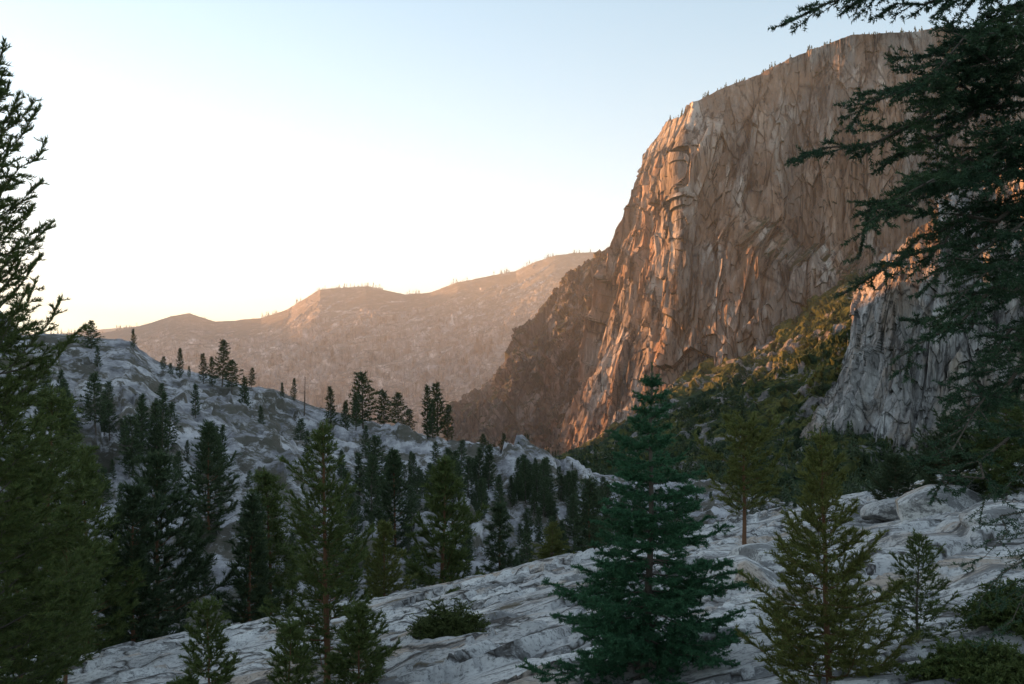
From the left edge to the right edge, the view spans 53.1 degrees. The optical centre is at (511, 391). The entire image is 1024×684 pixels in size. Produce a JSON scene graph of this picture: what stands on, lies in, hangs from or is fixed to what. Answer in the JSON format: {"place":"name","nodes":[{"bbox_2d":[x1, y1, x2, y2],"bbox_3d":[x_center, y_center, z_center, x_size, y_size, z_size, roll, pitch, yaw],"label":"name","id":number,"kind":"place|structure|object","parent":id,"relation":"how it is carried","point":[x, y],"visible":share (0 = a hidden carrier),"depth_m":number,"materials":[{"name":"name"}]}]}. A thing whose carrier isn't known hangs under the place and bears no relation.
{"place":"outdoors","nodes":[
{"label":"outdoors","id":0,"kind":"place"},
{"bbox_2d":[66,326,134,333],"bbox_3d":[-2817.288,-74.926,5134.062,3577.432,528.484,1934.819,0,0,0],"label":"ridge","id":1,"kind":"structure","parent":0,"point":[106,330],"depth_m":5186.48,"materials":[{"name":"stone"}]},
{"bbox_2d":[22,252,594,439],"bbox_3d":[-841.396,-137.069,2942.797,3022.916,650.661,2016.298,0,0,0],"label":"distant mountain","id":2,"kind":"structure","parent":0,"point":[454,339],"depth_m":2757.85,"materials":[{"name":"stone"}]},
{"bbox_2d":[38,247,607,333],"bbox_3d":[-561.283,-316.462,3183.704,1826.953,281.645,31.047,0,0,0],"label":"ridge trees","id":3,"kind":"object","parent":2,"relation":"on","point":[506,271],"visible":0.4,"depth_m":3181.97,"materials":[{"name":"plant"}]},
{"bbox_2d":[0,0,1018,333],"label":"sky","id":4,"kind":"structure","parent":0,"point":[215,160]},
{"bbox_2d":[0,333,1023,683],"bbox_3d":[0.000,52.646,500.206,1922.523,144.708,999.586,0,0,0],"label":"terrain","id":5,"kind":"structure","parent":0,"point":[510,599],"depth_m":48.15,"materials":[{"name":"stone"}]},
{"bbox_2d":[0,468,83,683],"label":"pine tree","id":6,"kind":"object","parent":5,"relation":"on","point":[69,562],"visible":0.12,"depth_m":37.97,"materials":[{"name":"green plant"}]},
{"bbox_2d":[37,370,53,391],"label":"conifer tree","id":7,"kind":"object","parent":5,"relation":"on","point":[47,385],"visible":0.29,"depth_m":219.59,"materials":[{"name":"green plant"}]},
{"bbox_2d":[0,381,102,663],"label":"pine tree","id":8,"kind":"object","parent":5,"relation":"on","point":[48,404],"visible":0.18,"depth_m":52.31,"materials":[{"name":"green plant"}]},
{"bbox_2d":[0,35,115,683],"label":"tall pine tree","id":9,"kind":"object","parent":5,"relation":"on","point":[41,486],"visible":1,"depth_m":25.18,"materials":[{"name":"green plant"}]},
{"bbox_2d":[56,369,65,392],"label":"conifer tree","id":10,"kind":"object","parent":5,"relation":"on","point":[61,373],"visible":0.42,"depth_m":179.51,"materials":[{"name":"green plant"}]},
{"bbox_2d":[21,501,110,683],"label":"pine tree","id":11,"kind":"object","parent":5,"relation":"on","point":[67,509],"visible":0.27,"depth_m":45.01,"materials":[{"name":"green plant"}]},
{"bbox_2d":[79,320,104,348],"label":"conifer tree","id":12,"kind":"object","parent":5,"relation":"on","point":[92,342],"visible":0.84,"depth_m":299.62,"materials":[{"name":"green plant"}]},
{"bbox_2d":[39,442,148,657],"bbox_3d":[-25.732,10.256,62.126,7.205,14.643,5.769,0,0,-33],"label":"pine tree","id":13,"kind":"object","parent":5,"relation":"on","point":[114,583],"visible":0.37,"depth_m":62.07,"materials":[{"name":"green plant"}]},
{"bbox_2d":[93,345,103,366],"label":"conifer tree","id":14,"kind":"object","parent":5,"relation":"on","point":[97,351],"visible":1,"depth_m":259.76,"materials":[{"name":"green plant"}]},
{"bbox_2d":[100,380,115,409],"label":"conifer tree","id":15,"kind":"object","parent":5,"relation":"on","point":[108,385],"visible":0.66,"depth_m":169.88,"materials":[{"name":"green plant"}]},
{"bbox_2d":[129,329,136,349],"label":"conifer tree","id":16,"kind":"object","parent":5,"relation":"on","point":[133,343],"visible":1,"depth_m":289.90,"materials":[{"name":"green plant"}]},
{"bbox_2d":[89,477,187,652],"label":"pine tree","id":17,"kind":"object","parent":5,"relation":"on","point":[135,514],"visible":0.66,"depth_m":65.33,"materials":[{"name":"green plant"}]},
{"bbox_2d":[82,448,234,651],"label":"pine tree","id":18,"kind":"object","parent":5,"relation":"on","point":[158,473],"visible":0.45,"depth_m":70.06,"materials":[{"name":"green plant"}]},
{"bbox_2d":[154,383,164,396],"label":"conifer tree","id":19,"kind":"object","parent":5,"relation":"on","point":[161,386],"visible":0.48,"depth_m":199.83,"materials":[{"name":"green plant"}]},
{"bbox_2d":[159,356,166,369],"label":"conifer tree","id":20,"kind":"object","parent":5,"relation":"on","point":[162,361],"visible":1,"depth_m":284.80,"materials":[{"name":"green plant"}]},
{"bbox_2d":[166,363,173,374],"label":"conifer tree","id":21,"kind":"object","parent":5,"relation":"on","point":[170,368],"visible":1,"depth_m":289.83,"materials":[{"name":"green plant"}]},
{"bbox_2d":[175,348,184,377],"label":"conifer tree","id":22,"kind":"object","parent":5,"relation":"on","point":[180,354],"visible":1,"depth_m":299.78,"materials":[{"name":"green plant"}]},
{"bbox_2d":[166,674,199,683],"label":"manzanita shrub","id":23,"kind":"object","parent":5,"relation":"on","point":[172,682],"visible":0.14,"depth_m":34.02,"materials":[{"name":"green plant"}]},
{"bbox_2d":[190,383,202,417],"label":"conifer tree","id":24,"kind":"object","parent":5,"relation":"on","point":[193,409],"visible":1,"depth_m":179.81,"materials":[{"name":"green plant"}]},
{"bbox_2d":[198,353,209,383],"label":"conifer tree","id":25,"kind":"object","parent":5,"relation":"on","point":[204,368],"visible":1,"depth_m":304.96,"materials":[{"name":"green plant"}]},
{"bbox_2d":[173,595,242,683],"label":"young pine tree","id":26,"kind":"object","parent":5,"relation":"on","point":[208,639],"visible":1,"depth_m":19.92,"materials":[{"name":"green plant"}]},
{"bbox_2d":[176,419,242,534],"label":"pine tree","id":27,"kind":"object","parent":5,"relation":"on","point":[208,431],"visible":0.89,"depth_m":119.38,"materials":[{"name":"green plant"}]},
{"bbox_2d":[207,356,216,386],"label":"conifer tree","id":28,"kind":"object","parent":5,"relation":"on","point":[211,369],"visible":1,"depth_m":294.92,"materials":[{"name":"green plant"}]},
{"bbox_2d":[214,339,234,386],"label":"conifer tree","id":29,"kind":"object","parent":5,"relation":"on","point":[223,347],"visible":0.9,"depth_m":299.74,"materials":[{"name":"green plant"}]},
{"bbox_2d":[220,359,243,393],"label":"conifer tree","id":30,"kind":"object","parent":5,"relation":"on","point":[233,377],"visible":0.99,"depth_m":289.74,"materials":[{"name":"green plant"}]},
{"bbox_2d":[237,375,251,407],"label":"conifer tree","id":31,"kind":"object","parent":5,"relation":"on","point":[244,387],"visible":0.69,"depth_m":269.83,"materials":[{"name":"green plant"}]},
{"bbox_2d":[209,490,285,623],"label":"pine tree","id":32,"kind":"object","parent":5,"relation":"on","point":[242,547],"visible":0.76,"depth_m":69.97,"materials":[{"name":"green plant"}]},
{"bbox_2d":[248,368,255,387],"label":"conifer tree","id":33,"kind":"object","parent":5,"relation":"on","point":[252,382],"visible":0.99,"depth_m":299.97,"materials":[{"name":"green plant"}]},
{"bbox_2d":[257,405,264,423],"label":"conifer tree","id":34,"kind":"object","parent":5,"relation":"on","point":[259,416],"visible":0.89,"depth_m":229.79,"materials":[{"name":"green plant"}]},
{"bbox_2d":[225,464,301,623],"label":"pine tree","id":35,"kind":"object","parent":5,"relation":"on","point":[268,501],"visible":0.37,"depth_m":74.40,"materials":[{"name":"green plant"}]},
{"bbox_2d":[279,382,284,397],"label":"conifer tree","id":36,"kind":"object","parent":5,"relation":"on","point":[282,389],"visible":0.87,"depth_m":309.69,"materials":[{"name":"green plant"}]},
{"bbox_2d":[264,616,318,683],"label":"young pine tree","id":37,"kind":"object","parent":5,"relation":"on","point":[289,636],"visible":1,"depth_m":18.89,"materials":[{"name":"green plant"}]},
{"bbox_2d":[290,378,297,399],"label":"conifer tree","id":38,"kind":"object","parent":5,"relation":"on","point":[294,383],"visible":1,"depth_m":317.92,"materials":[{"name":"green plant"}]},
{"bbox_2d":[291,418,305,440],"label":"conifer tree","id":39,"kind":"object","parent":5,"relation":"on","point":[299,427],"visible":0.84,"depth_m":219.78,"materials":[{"name":"green plant"}]},
{"bbox_2d":[304,377,306,415],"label":"dead snag","id":40,"kind":"object","parent":5,"relation":"on","point":[304,402],"visible":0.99,"depth_m":299.83,"materials":[{"name":"wood"}]},
{"bbox_2d":[301,431,311,463],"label":"conifer tree","id":41,"kind":"object","parent":5,"relation":"on","point":[306,441],"visible":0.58,"depth_m":169.74,"materials":[{"name":"green plant"}]},
{"bbox_2d":[299,616,331,632],"bbox_3d":[-8.779,10.288,44.980,2.038,0.778,1.185,0,0,34],"label":"granite boulder","id":42,"kind":"object","parent":5,"relation":"on","point":[309,631],"visible":0.04,"depth_m":44.40,"materials":[{"name":"grey stone"}]},
{"bbox_2d":[257,418,402,683],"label":"pine tree","id":43,"kind":"object","parent":5,"relation":"on","point":[324,592],"visible":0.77,"depth_m":24.64,"materials":[{"name":"green plant"}]},
{"bbox_2d":[322,386,339,425],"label":"conifer tree","id":44,"kind":"object","parent":5,"relation":"on","point":[330,405],"visible":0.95,"depth_m":299.47,"materials":[{"name":"green plant"}]},
{"bbox_2d":[338,400,349,430],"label":"conifer tree","id":45,"kind":"object","parent":5,"relation":"on","point":[344,410],"visible":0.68,"depth_m":289.86,"materials":[{"name":"green plant"}]},
{"bbox_2d":[3,370,694,626],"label":"hillside forest","id":46,"kind":"object","parent":5,"relation":"on","point":[567,483],"visible":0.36,"depth_m":148.95,"materials":[{"name":"green plant"}]},
{"bbox_2d":[348,392,362,429],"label":"conifer tree","id":47,"kind":"object","parent":5,"relation":"on","point":[355,397],"visible":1,"depth_m":279.62,"materials":[{"name":"green plant"}]},
{"bbox_2d":[321,599,392,683],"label":"young pine tree","id":48,"kind":"object","parent":5,"relation":"on","point":[358,613],"visible":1,"depth_m":19.88,"materials":[{"name":"green plant"}]},
{"bbox_2d":[346,371,383,428],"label":"conifer tree","id":49,"kind":"object","parent":5,"relation":"on","point":[362,380],"visible":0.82,"depth_m":299.54,"materials":[{"name":"green plant"}]},
{"bbox_2d":[359,425,370,457],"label":"conifer tree","id":50,"kind":"object","parent":5,"relation":"on","point":[365,435],"visible":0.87,"depth_m":239.57,"materials":[{"name":"green plant"}]},
{"bbox_2d":[373,391,395,424],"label":"conifer tree","id":51,"kind":"object","parent":5,"relation":"on","point":[382,409],"visible":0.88,"depth_m":309.43,"materials":[{"name":"green plant"}]},
{"bbox_2d":[360,519,417,599],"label":"pine tree","id":52,"kind":"object","parent":5,"relation":"on","point":[385,530],"visible":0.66,"depth_m":71.84,"materials":[{"name":"green plant"}]},
{"bbox_2d":[374,447,421,554],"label":"pine tree","id":53,"kind":"object","parent":5,"relation":"on","point":[396,462],"visible":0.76,"depth_m":129.44,"materials":[{"name":"green plant"}]},
{"bbox_2d":[384,392,412,424],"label":"conifer tree","id":54,"kind":"object","parent":5,"relation":"on","point":[397,412],"visible":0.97,"depth_m":289.69,"materials":[{"name":"green plant"}]},
{"bbox_2d":[404,408,417,429],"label":"conifer tree","id":55,"kind":"object","parent":5,"relation":"on","point":[410,418],"visible":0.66,"depth_m":299.89,"materials":[{"name":"green plant"}]},
{"bbox_2d":[420,384,432,437],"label":"conifer tree","id":56,"kind":"object","parent":5,"relation":"on","point":[427,401],"visible":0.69,"depth_m":299.80,"materials":[{"name":"green plant"}]},
{"bbox_2d":[424,399,440,439],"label":"conifer tree","id":57,"kind":"object","parent":5,"relation":"on","point":[431,414],"visible":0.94,"depth_m":289.39,"materials":[{"name":"green plant"}]},
{"bbox_2d":[428,382,448,434],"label":"conifer tree","id":58,"kind":"object","parent":5,"relation":"on","point":[438,393],"visible":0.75,"depth_m":305.01,"materials":[{"name":"green plant"}]},
{"bbox_2d":[397,453,490,589],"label":"pine tree","id":59,"kind":"object","parent":5,"relation":"on","point":[455,533],"visible":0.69,"depth_m":79.31,"materials":[{"name":"green plant"}]},
{"bbox_2d":[440,404,454,440],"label":"conifer tree","id":60,"kind":"object","parent":5,"relation":"on","point":[446,422],"visible":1,"depth_m":299.58,"materials":[{"name":"green plant"}]},
{"bbox_2d":[405,596,498,639],"bbox_3d":[-1.682,6.494,28.991,2.786,1.469,2.031,0,0,0],"label":"manzanita shrub","id":61,"kind":"object","parent":5,"relation":"on","point":[455,623],"visible":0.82,"depth_m":28.66,"materials":[{"name":"green plant"}]},
{"bbox_2d":[445,586,460,593],"bbox_3d":[-2.464,9.029,46.007,1.325,0.550,1.044,0,0,0],"label":"manzanita shrub","id":62,"kind":"object","parent":5,"relation":"on","point":[452,590],"visible":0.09,"depth_m":45.94,"materials":[{"name":"green plant"}]},
{"bbox_2d":[476,433,487,458],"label":"conifer tree","id":63,"kind":"object","parent":5,"relation":"on","point":[482,439],"visible":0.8,"depth_m":239.74,"materials":[{"name":"green plant"}]},
{"bbox_2d":[477,499,519,574],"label":"pine tree","id":64,"kind":"object","parent":5,"relation":"on","point":[498,520],"visible":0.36,"depth_m":84.52,"materials":[{"name":"green plant"}]},
{"bbox_2d":[498,433,506,451],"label":"conifer tree","id":65,"kind":"object","parent":5,"relation":"on","point":[503,437],"visible":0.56,"depth_m":259.76,"materials":[{"name":"green plant"}]},
{"bbox_2d":[518,620,547,628],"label":"granite boulder","id":66,"kind":"object","parent":5,"relation":"on","point":[523,625],"visible":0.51,"depth_m":25.85,"materials":[{"name":"grey stone"}]},
{"bbox_2d":[532,457,537,481],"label":"conifer tree","id":67,"kind":"object","parent":5,"relation":"on","point":[535,461],"visible":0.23,"depth_m":199.74,"materials":[{"name":"green plant"}]},
{"bbox_2d":[529,520,575,560],"bbox_3d":[2.382,9.185,61.900,2.865,2.896,2.850,0,0,-40],"label":"pine tree","id":68,"kind":"object","parent":5,"relation":"on","point":[557,547],"visible":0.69,"depth_m":61.74,"materials":[{"name":"green plant"}]},
{"bbox_2d":[565,475,606,552],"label":"pine tree","id":69,"kind":"object","parent":5,"relation":"on","point":[591,497],"visible":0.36,"depth_m":90.05,"materials":[{"name":"green plant"}]},
{"bbox_2d":[574,562,599,573],"bbox_3d":[3.051,7.006,39.992,1.169,0.662,1.499,0,0,-10],"label":"granite boulder","id":70,"kind":"object","parent":5,"relation":"on","point":[588,565],"visible":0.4,"depth_m":39.57,"materials":[{"name":"grey stone"}]},
{"bbox_2d":[515,363,759,683],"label":"fir tree","id":71,"kind":"object","parent":5,"relation":"on","point":[620,630],"visible":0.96,"depth_m":17.52,"materials":[{"name":"green plant"}]},
{"bbox_2d":[513,434,835,566],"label":"gully forest","id":72,"kind":"object","parent":5,"relation":"on","point":[523,493],"visible":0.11,"depth_m":173.16,"materials":[{"name":"green plant"}]},
{"bbox_2d":[692,552,728,575],"bbox_3d":[6.511,5.694,32.971,1.901,0.979,2.326,0,0,-33],"label":"granite boulder","id":73,"kind":"object","parent":5,"relation":"on","point":[712,555],"visible":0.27,"depth_m":32.95,"materials":[{"name":"grey stone"}]},
{"bbox_2d":[691,409,793,544],"bbox_3d":[8.241,3.108,37.020,3.379,5.153,2.486,0,0,-16],"label":"pine tree","id":74,"kind":"object","parent":5,"relation":"on","point":[756,488],"visible":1,"depth_m":36.78,"materials":[{"name":"green plant"}]},
{"bbox_2d":[707,555,779,589],"bbox_3d":[6.161,5.004,26.949,2.106,1.393,3.373,0,0,19],"label":"granite boulder","id":75,"kind":"object","parent":5,"relation":"on","point":[767,576],"visible":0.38,"depth_m":26.19,"materials":[{"name":"grey stone"}]},
{"bbox_2d":[727,543,781,570],"bbox_3d":[7.321,5.040,30.084,1.460,1.199,2.230,0,0,-25],"label":"granite boulder","id":76,"kind":"object","parent":5,"relation":"on","point":[754,552],"visible":0.32,"depth_m":29.54,"materials":[{"name":"grey stone"}]},
{"bbox_2d":[733,425,923,683],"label":"young pine tree","id":77,"kind":"object","parent":5,"relation":"on","point":[827,620],"visible":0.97,"depth_m":13.77,"materials":[{"name":"green plant"}]},
{"bbox_2d":[849,601,896,612],"bbox_3d":[7.077,4.345,20.004,1.151,0.511,0.880,0,0,34],"label":"granite boulder","id":78,"kind":"object","parent":5,"relation":"on","point":[878,604],"visible":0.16,"depth_m":19.88,"materials":[{"name":"grey stone"}]},
{"bbox_2d":[860,497,899,521],"bbox_3d":[19.255,5.939,49.961,4.395,1.758,2.622,0,0,-2],"label":"granite boulder","id":79,"kind":"object","parent":5,"relation":"on","point":[884,510],"visible":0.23,"depth_m":49.30,"materials":[{"name":"grey stone"}]},
{"bbox_2d":[767,0,1023,651],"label":"overhanging fir tree","id":80,"kind":"object","parent":5,"relation":"on","point":[977,39],"visible":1,"depth_m":8.71,"materials":[{"name":"green plant"}]},
{"bbox_2d":[862,448,936,500],"bbox_3d":[19.522,4.621,51.940,3.830,3.557,3.747,0,0,0],"label":"pine tree","id":81,"kind":"object","parent":5,"relation":"on","point":[896,482],"visible":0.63,"depth_m":51.65,"materials":[{"name":"green plant"}]},
{"bbox_2d":[870,527,962,642],"bbox_3d":[6.359,3.041,15.903,1.320,1.860,1.193,0,0,-37],"label":"young pine tree","id":82,"kind":"object","parent":5,"relation":"on","point":[913,551],"visible":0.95,"depth_m":15.87,"materials":[{"name":"green plant"}]},
{"bbox_2d":[895,484,982,521],"bbox_3d":[19.254,5.345,46.128,4.017,2.351,3.771,0,0,8],"label":"granite boulder","id":83,"kind":"object","parent":5,"relation":"on","point":[913,504],"visible":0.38,"depth_m":45.03,"materials":[{"name":"grey stone"}]},
{"bbox_2d":[899,407,991,498],"bbox_3d":[20.639,3.008,48.087,4.306,4.710,4.469,0,0,33],"label":"pine tree","id":84,"kind":"object","parent":5,"relation":"on","point":[938,465],"visible":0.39,"depth_m":47.52,"materials":[{"name":"green plant"}]},
{"bbox_2d":[893,635,1023,683],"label":"manzanita shrub","id":85,"kind":"object","parent":5,"relation":"on","point":[968,663],"visible":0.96,"depth_m":12.78,"materials":[{"name":"green plant"}]},
{"bbox_2d":[945,481,1023,497],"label":"granite boulder","id":86,"kind":"object","parent":5,"relation":"on","point":[968,487],"visible":0.03,"depth_m":47.25,"materials":[{"name":"grey stone"}]},
{"bbox_2d":[949,577,1023,640],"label":"manzanita shrub","id":87,"kind":"object","parent":5,"relation":"on","point":[990,619],"visible":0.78,"depth_m":15.81,"materials":[{"name":"green plant"}]},
{"bbox_2d":[958,500,1023,527],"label":"granite boulder","id":88,"kind":"object","parent":5,"relation":"on","point":[991,510],"visible":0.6,"depth_m":29.48,"materials":[{"name":"grey stone"}]},
{"bbox_2d":[959,387,1023,497],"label":"pine tree","id":89,"kind":"object","parent":5,"relation":"on","point":[1008,456],"visible":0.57,"depth_m":45.27,"materials":[{"name":"green plant"}]},
{"bbox_2d":[440,248,607,448],"bbox_3d":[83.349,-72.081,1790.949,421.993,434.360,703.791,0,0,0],"label":"granite spur","id":90,"kind":"structure","parent":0,"point":[530,388],"depth_m":1589.87,"materials":[{"name":"brown stone"}]},
{"bbox_2d":[545,27,1023,455],"bbox_3d":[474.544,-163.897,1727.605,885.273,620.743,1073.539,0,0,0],"label":"granite cliff","id":91,"kind":"structure","parent":0,"point":[732,233],"depth_m":1306.86,"materials":[{"name":"brown stone"}]},
{"bbox_2d":[669,26,922,118],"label":"cliff rim trees","id":92,"kind":"object","parent":91,"relation":"on","point":[790,55],"visible":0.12,"depth_m":1363.49,"materials":[{"name":"plant"}]},
{"bbox_2d":[554,272,1023,501],"bbox_3d":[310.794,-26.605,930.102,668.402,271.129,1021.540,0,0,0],"label":"talus slope","id":93,"kind":"structure","parent":0,"point":[774,370],"depth_m":1006.50,"materials":[{"name":"green plant"}]},
{"bbox_2d":[556,309,1019,502],"bbox_3d":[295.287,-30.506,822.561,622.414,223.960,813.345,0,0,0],"label":"trees","id":94,"kind":"object","parent":93,"relation":"on","point":[856,486],"visible":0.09,"depth_m":696.51,"materials":[{"name":"green plant"}]},
{"bbox_2d":[799,144,1023,452],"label":"granite buttress","id":95,"kind":"structure","parent":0,"point":[864,394],"depth_m":741.32,"materials":[{"name":"grey stone"}]}
]}

